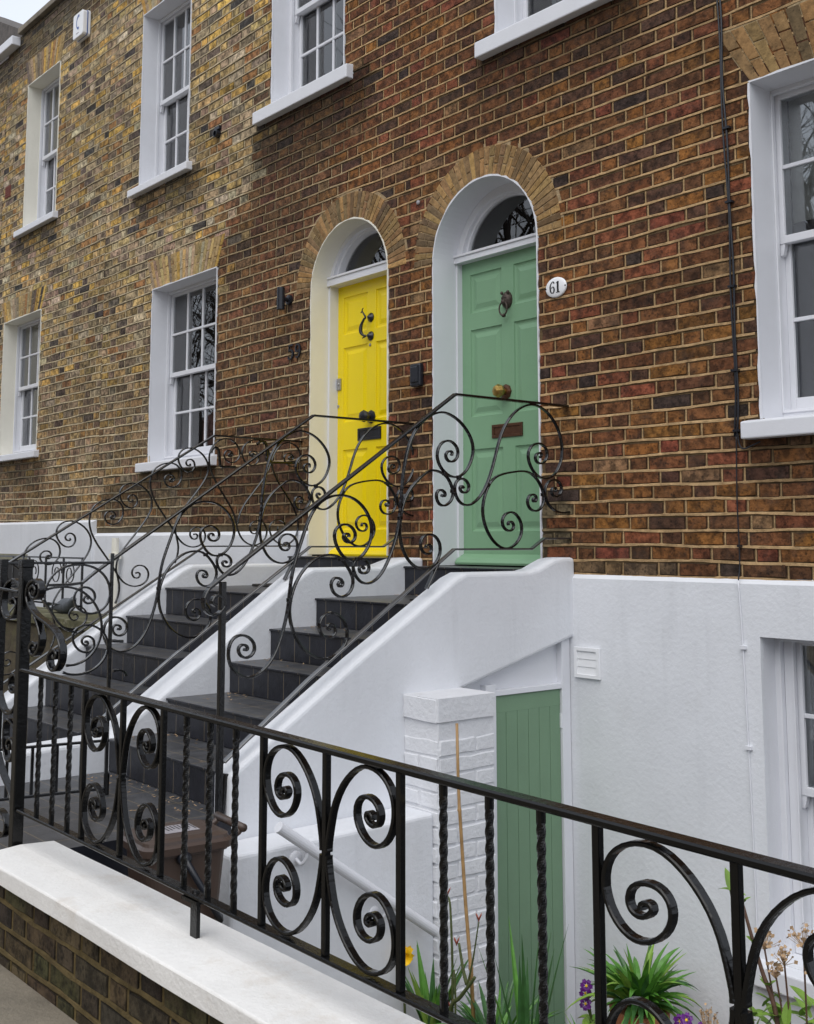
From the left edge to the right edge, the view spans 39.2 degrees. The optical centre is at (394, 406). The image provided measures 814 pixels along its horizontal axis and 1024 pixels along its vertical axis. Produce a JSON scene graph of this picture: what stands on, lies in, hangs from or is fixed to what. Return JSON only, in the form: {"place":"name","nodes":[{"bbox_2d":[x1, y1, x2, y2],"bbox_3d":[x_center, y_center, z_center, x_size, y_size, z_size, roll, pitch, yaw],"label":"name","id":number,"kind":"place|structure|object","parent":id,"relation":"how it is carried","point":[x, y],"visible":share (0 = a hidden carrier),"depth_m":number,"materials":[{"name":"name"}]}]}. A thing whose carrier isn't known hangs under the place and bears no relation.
{"place":"outdoors","nodes":[
{"label":"outdoors","id":0,"kind":"place"},
{"bbox_2d":[0,17,22,253],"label":"neighbouring house","id":1,"kind":"structure","parent":0,"point":[10,40],"depth_m":14.52,"materials":[{"name":"paint"}]},
{"bbox_2d":[0,0,49,23],"label":"sky","id":2,"kind":"structure","parent":0,"point":[20,11],"materials":[{"name":"white"}]},
{"bbox_2d":[0,964,77,1023],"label":"pavement","id":3,"kind":"structure","parent":0,"point":[21,1002],"depth_m":3.67,"materials":[{"name":"beige concrete"}]},
{"bbox_2d":[0,559,18,837],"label":"gate post","id":4,"kind":"object","parent":3,"relation":"on","point":[5,586],"visible":0.69,"depth_m":4.44,"materials":[{"name":"metal"}]},
{"bbox_2d":[8,559,66,847],"bbox_3d":[-1.304,1.276,4.172,0.048,1.418,0.398,6,-9,-39],"label":"gate post","id":5,"kind":"object","parent":3,"relation":"on","point":[30,589],"visible":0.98,"depth_m":4.29,"materials":[{"name":"metal"}]},
{"bbox_2d":[0,553,127,800],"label":"garden gate","id":6,"kind":"structure","parent":5,"relation":"attached to","point":[108,652],"depth_m":5.54,"materials":[{"name":"black metal"}]},
{"bbox_2d":[45,597,76,612],"bbox_3d":[-2.584,1.548,8.919,0.176,0.132,0.455,6,-9,-39],"label":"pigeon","id":7,"kind":"object","parent":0,"point":[64,605],"visible":0.73,"depth_m":8.82,"materials":[{"name":"grey"}]},
{"bbox_2d":[0,771,230,875],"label":"path","id":8,"kind":"structure","parent":0,"point":[138,795],"depth_m":5.17,"materials":[{"name":"stone"}]},
{"bbox_2d":[123,811,246,922],"bbox_3d":[-0.821,1.843,4.430,0.433,0.424,0.328,5,-8,-33],"label":"food waste bin","id":9,"kind":"object","parent":8,"relation":"on","point":[221,840],"visible":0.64,"depth_m":4.35,"materials":[{"name":"brown plastic"}]},
{"bbox_2d":[3,556,396,743],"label":"entrance steps","id":10,"kind":"structure","parent":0,"point":[139,663],"depth_m":7.15,"materials":[{"name":"stone"}]},
{"bbox_2d":[252,583,272,586],"bbox_3d":[-0.666,1.253,7.965,0.350,0.017,0.670,6,-9,-39],"label":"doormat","id":11,"kind":"object","parent":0,"point":[267,585],"visible":0.22,"depth_m":8.04,"materials":[{"name":"black"}]},
{"bbox_2d":[448,887,481,1013],"bbox_3d":[0.286,2.525,4.989,0.075,0.735,0.299,4,-8,-28],"label":"plant","id":12,"kind":"object","parent":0,"point":[455,999],"visible":0.88,"depth_m":4.99,"materials":[{"name":"brown plant"}]},
{"bbox_2d":[748,975,813,1023],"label":"leafy plant","id":13,"kind":"object","parent":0,"point":[785,1017],"visible":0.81,"depth_m":3.67,"materials":[{"name":"green plant"}]},
{"label":"ground","id":14,"kind":"structure","parent":0,"visible":0},
{"bbox_2d":[3,603,108,692],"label":"area wall","id":15,"kind":"structure","parent":14,"relation":"on","point":[63,619],"depth_m":8.69,"materials":[{"name":"stone"}]},
{"bbox_2d":[0,555,83,609],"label":"area railing","id":16,"kind":"object","parent":15,"relation":"on","point":[63,575],"visible":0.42,"depth_m":10.71,"materials":[{"name":"black metal"}]},
{"bbox_2d":[0,0,112,611],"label":"terraced house","id":17,"kind":"structure","parent":14,"relation":"on","point":[53,248],"depth_m":12.82,"materials":[{"name":"brick"}]},
{"bbox_2d":[5,184,10,198],"bbox_3d":[-4.796,-2.661,14.173,0.016,0.150,0.170,6,-9,-39],"label":"air brick","id":18,"kind":"object","parent":17,"relation":"attached to","point":[7,191],"visible":1,"depth_m":14.16,"materials":[{"name":"brick"}]},
{"bbox_2d":[8,559,18,600],"bbox_3d":[-4.534,2.211,13.182,0.006,0.880,1.280,6,-9,-39],"label":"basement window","id":19,"kind":"structure","parent":17,"relation":"attached to","point":[16,574],"depth_m":12.94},
{"bbox_2d":[0,554,27,559],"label":"window lintel","id":20,"kind":"structure","parent":17,"relation":"attached to","point":[9,558],"depth_m":13.04,"materials":[{"name":"white paint"}]},
{"bbox_2d":[0,309,41,462],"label":"window","id":21,"kind":"structure","parent":17,"relation":"in","point":[19,409],"depth_m":13.84,"materials":[{"name":"beige paint"}]},
{"bbox_2d":[13,60,60,238],"bbox_3d":[-4.067,-3.010,13.543,0.400,1.905,1.165,6,-9,-39],"label":"window","id":22,"kind":"structure","parent":17,"relation":"in","point":[42,131],"depth_m":13.83,"materials":[{"name":"beige paint"}]},
{"bbox_2d":[73,9,90,42],"bbox_3d":[-3.469,-4.217,12.659,0.090,0.297,0.268,6,-9,-39],"label":"alarm box","id":23,"kind":"object","parent":17,"relation":"attached to","point":[81,25],"visible":1,"depth_m":12.59,"materials":[{"name":"white plastic"}]},
{"bbox_2d":[1,563,288,738],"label":"stair side wall","id":24,"kind":"structure","parent":14,"relation":"on","point":[142,602],"depth_m":7.84,"materials":[{"name":"white paint"}]},
{"bbox_2d":[3,435,302,684],"bbox_3d":[-1.839,1.132,7.818,2.903,1.963,0.040,6,-9,-39],"label":"stair railing","id":25,"kind":"object","parent":24,"relation":"on","point":[154,471],"visible":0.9,"depth_m":8.02,"materials":[{"name":"black metal"}]},
{"bbox_2d":[0,557,421,785],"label":"stair side wall","id":26,"kind":"structure","parent":14,"relation":"on","point":[256,619],"depth_m":6.76,"materials":[{"name":"white paint"}]},
{"bbox_2d":[11,414,413,721],"bbox_3d":[-1.101,0.878,6.720,3.311,1.782,0.034,6,-9,-39],"label":"stair railing","id":27,"kind":"object","parent":26,"relation":"on","point":[276,443],"visible":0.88,"depth_m":6.96,"materials":[{"name":"black metal"}]},
{"bbox_2d":[0,841,424,1023],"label":"garden wall","id":28,"kind":"structure","parent":14,"relation":"on","point":[84,939],"depth_m":3.35,"materials":[{"name":"brick"}]},
{"bbox_2d":[16,667,813,1023],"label":"front railing","id":29,"kind":"object","parent":28,"relation":"on","point":[740,975],"visible":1,"depth_m":2.68,"materials":[{"name":"metal"}]},
{"bbox_2d":[92,0,524,613],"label":"terraced house","id":30,"kind":"structure","parent":14,"relation":"on","point":[294,178],"depth_m":9.65,"materials":[{"name":"brick"}]},
{"bbox_2d":[109,538,120,611],"bbox_3d":[-2.680,2.169,10.863,0.080,1.820,0.100,6,-9,-39],"label":"drainpipe","id":31,"kind":"object","parent":30,"relation":"attached to","point":[115,547],"visible":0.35,"depth_m":10.91,"materials":[{"name":"beige paint"}]},
{"bbox_2d":[127,0,191,198],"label":"window","id":32,"kind":"structure","parent":30,"relation":"in","point":[167,27],"depth_m":11.46,"materials":[{"name":"white paint"}]},
{"bbox_2d":[135,266,217,472],"bbox_3d":[-1.865,-0.300,10.526,0.400,1.775,1.400,6,-9,-39],"label":"window","id":33,"kind":"structure","parent":30,"relation":"in","point":[183,354],"depth_m":10.81,"materials":[{"name":"white paint"}]},
{"bbox_2d":[213,125,221,137],"bbox_3d":[-1.583,-2.449,10.192,0.052,0.105,0.080,6,-9,-39],"label":"overflow pipe","id":34,"kind":"object","parent":30,"relation":"attached to","point":[217,133],"visible":1,"depth_m":10.18,"materials":[{"name":"black plastic"}]},
{"bbox_2d":[277,287,292,310],"bbox_3d":[-0.878,-0.852,9.075,0.121,0.180,0.079,6,-9,-39],"label":"wall lamp","id":35,"kind":"object","parent":30,"relation":"attached to","point":[282,299],"visible":1,"depth_m":9.04,"materials":[{"name":"black plastic"}]},
{"bbox_2d":[287,343,300,359],"bbox_3d":[-0.789,-0.433,8.993,0.012,0.124,0.174,6,-9,-39],"label":"number plate","id":36,"kind":"object","parent":30,"relation":"attached to","point":[296,350],"visible":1,"depth_m":8.97,"materials":[{"name":"black plastic"}]},
{"bbox_2d":[252,0,353,126],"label":"window","id":37,"kind":"structure","parent":30,"relation":"in","point":[308,39],"depth_m":9.58,"materials":[{"name":"white paint"}]},
{"bbox_2d":[109,565,523,807],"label":"entrance steps","id":38,"kind":"structure","parent":14,"relation":"on","point":[279,679],"depth_m":6.29,"materials":[{"name":"stone"}]},
{"bbox_2d":[87,594,398,811],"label":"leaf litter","id":39,"kind":"object","parent":38,"relation":"on","point":[177,735],"visible":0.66,"depth_m":5.74,"materials":[{"name":"brown plant"}]},
{"bbox_2d":[219,806,432,1020],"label":"ledge wall","id":40,"kind":"structure","parent":14,"relation":"on","point":[352,850],"depth_m":5.15,"materials":[{"name":"white paint"}]},
{"bbox_2d":[274,822,438,936],"bbox_3d":[-0.168,2.119,5.103,0.912,0.644,0.104,6,-9,-39],"label":"area handrail","id":41,"kind":"object","parent":40,"relation":"attached to","point":[295,838],"visible":0.68,"depth_m":5.01,"materials":[{"name":"white paint"}]},
{"bbox_2d":[214,557,573,839],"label":"stair side wall","id":42,"kind":"structure","parent":14,"relation":"on","point":[450,630],"depth_m":5.73,"materials":[{"name":"white paint"}]},
{"bbox_2d":[201,393,571,813],"bbox_3d":[0.084,0.906,5.865,2.436,2.021,0.034,6,-9,-39],"label":"stair railing","id":43,"kind":"object","parent":42,"relation":"attached to","point":[221,777],"visible":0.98,"depth_m":5.66,"materials":[{"name":"black metal"}]},
{"bbox_2d":[463,638,575,1023],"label":"under stair door","id":44,"kind":"structure","parent":42,"relation":"attached to","point":[532,736],"depth_m":6.28,"materials":[{"name":"green wood"}]},
{"bbox_2d":[403,687,496,1022],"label":"brick pillar","id":45,"kind":"structure","parent":14,"relation":"on","point":[433,717],"depth_m":5.57,"materials":[{"name":"white brick"}]},
{"bbox_2d":[410,0,813,1023],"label":"terraced house","id":46,"kind":"structure","parent":14,"relation":"on","point":[576,146],"depth_m":6.26,"materials":[{"name":"brick"}]},
{"bbox_2d":[410,363,422,386],"bbox_3d":[0.150,-0.212,7.792,0.054,0.160,0.105,6,-9,-39],"label":"key safe","id":47,"kind":"object","parent":46,"relation":"attached to","point":[416,374],"visible":1,"depth_m":7.76,"materials":[{"name":"black plastic"}]},
{"bbox_2d":[474,0,611,60],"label":"window","id":48,"kind":"structure","parent":46,"relation":"in","point":[516,21],"depth_m":7.31,"materials":[{"name":"white paint"}]},
{"bbox_2d":[545,277,566,297],"bbox_3d":[0.971,-0.716,6.874,0.018,0.124,0.166,6,-9,-39],"label":"number plate","id":49,"kind":"object","parent":46,"relation":"attached to","point":[556,287],"visible":1,"depth_m":6.87,"materials":[{"name":"white ceramic"}]},
{"bbox_2d":[574,646,600,679],"bbox_3d":[1.088,1.448,6.440,0.018,0.169,0.183,6,-9,-39],"label":"wall vent","id":50,"kind":"object","parent":46,"relation":"attached to","point":[587,662],"depth_m":6.43,"materials":[{"name":"white plastic"}]},
{"bbox_2d":[716,0,760,579],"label":"cable","id":51,"kind":"object","parent":46,"relation":"attached to","point":[735,370],"visible":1,"depth_m":5.93,"materials":[{"name":"black plastic"}]},
{"bbox_2d":[737,581,757,928],"bbox_3d":[1.738,1.815,5.605,0.018,1.890,0.048,6,-9,-39],"label":"cable","id":52,"kind":"object","parent":46,"relation":"attached to","point":[743,647],"visible":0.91,"depth_m":5.62,"materials":[{"name":"white paint"}]},
{"bbox_2d":[740,58,813,439],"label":"window","id":53,"kind":"structure","parent":46,"relation":"in","point":[781,101],"depth_m":5.95,"materials":[{"name":"white paint"}]},
{"bbox_2d":[746,637,813,1001],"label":"window","id":54,"kind":"structure","parent":46,"relation":"in","point":[788,663],"depth_m":5.60,"materials":[{"name":"white paint"}]},
{"bbox_2d":[699,1003,718,1023],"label":"dried seed head","id":55,"kind":"object","parent":14,"relation":"on","point":[709,1015],"visible":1,"depth_m":4.58},
{"bbox_2d":[720,868,813,1023],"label":"dried flowers","id":56,"kind":"object","parent":14,"relation":"on","point":[775,973],"visible":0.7,"depth_m":3.60,"materials":[{"name":"plant"}]},
{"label":"planting bed","id":57,"kind":"structure","parent":14,"relation":"on","visible":0},
{"bbox_2d":[403,946,413,1013],"bbox_3d":[0.048,2.694,5.219,0.093,0.451,0.088,6,-9,-39],"label":"daffodil","id":58,"kind":"object","parent":57,"relation":"on","point":[409,955],"visible":0.2,"depth_m":5.24,"materials":[{"name":"yellow plant"}]},
{"bbox_2d":[406,942,467,1023],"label":"leafy plant","id":59,"kind":"object","parent":57,"relation":"on","point":[433,995],"visible":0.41,"depth_m":5.15,"materials":[{"name":"green plant"}]},
{"bbox_2d":[455,723,475,1021],"bbox_3d":[0.319,2.164,5.059,0.023,1.467,0.125,6,-9,-39],"label":"garden cane","id":60,"kind":"object","parent":57,"relation":"on","point":[459,809],"visible":0.84,"depth_m":5.08,"materials":[{"name":"brown wood"}]},
{"bbox_2d":[437,980,563,1023],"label":"leafy plant","id":61,"kind":"object","parent":57,"relation":"on","point":[480,1018],"visible":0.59,"depth_m":5.02,"materials":[{"name":"green plant"}]},
{"bbox_2d":[477,921,567,1023],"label":"leafy plant","id":62,"kind":"object","parent":57,"relation":"on","point":[521,990],"visible":0.79,"depth_m":4.71,"materials":[{"name":"green plant"}]},
{"bbox_2d":[563,1013,639,1023],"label":"leafy plant","id":63,"kind":"object","parent":57,"relation":"on","point":[588,1021],"visible":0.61,"depth_m":4.89,"materials":[{"name":"green plant"}]},
{"bbox_3d":[1.168,3.237,5.240,0.360,0.380,0.920,6,-9,-39],"label":"trough","id":64,"kind":"object","parent":14,"relation":"on","visible":0},
{"bbox_2d":[577,979,607,1023],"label":"primrose","id":65,"kind":"object","parent":64,"relation":"in","point":[587,1007],"visible":0.65,"depth_m":5.53,"materials":[{"name":"purple plant"}]},
{"bbox_2d":[673,1012,705,1023],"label":"primrose","id":66,"kind":"object","parent":64,"relation":"in","point":[682,1019],"visible":1,"depth_m":5.11,"materials":[{"name":"purple plant"}]},
{"bbox_3d":[1.182,3.317,5.451,0.400,0.270,0.400,6,-9,-39],"label":"plinth block","id":67,"kind":"object","parent":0,"visible":0},
{"bbox_2d":[566,937,704,1023],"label":"potted plant","id":68,"kind":"object","parent":67,"relation":"on","point":[653,983],"visible":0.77,"depth_m":5.46,"materials":[{"name":"green plant"}]}
]}

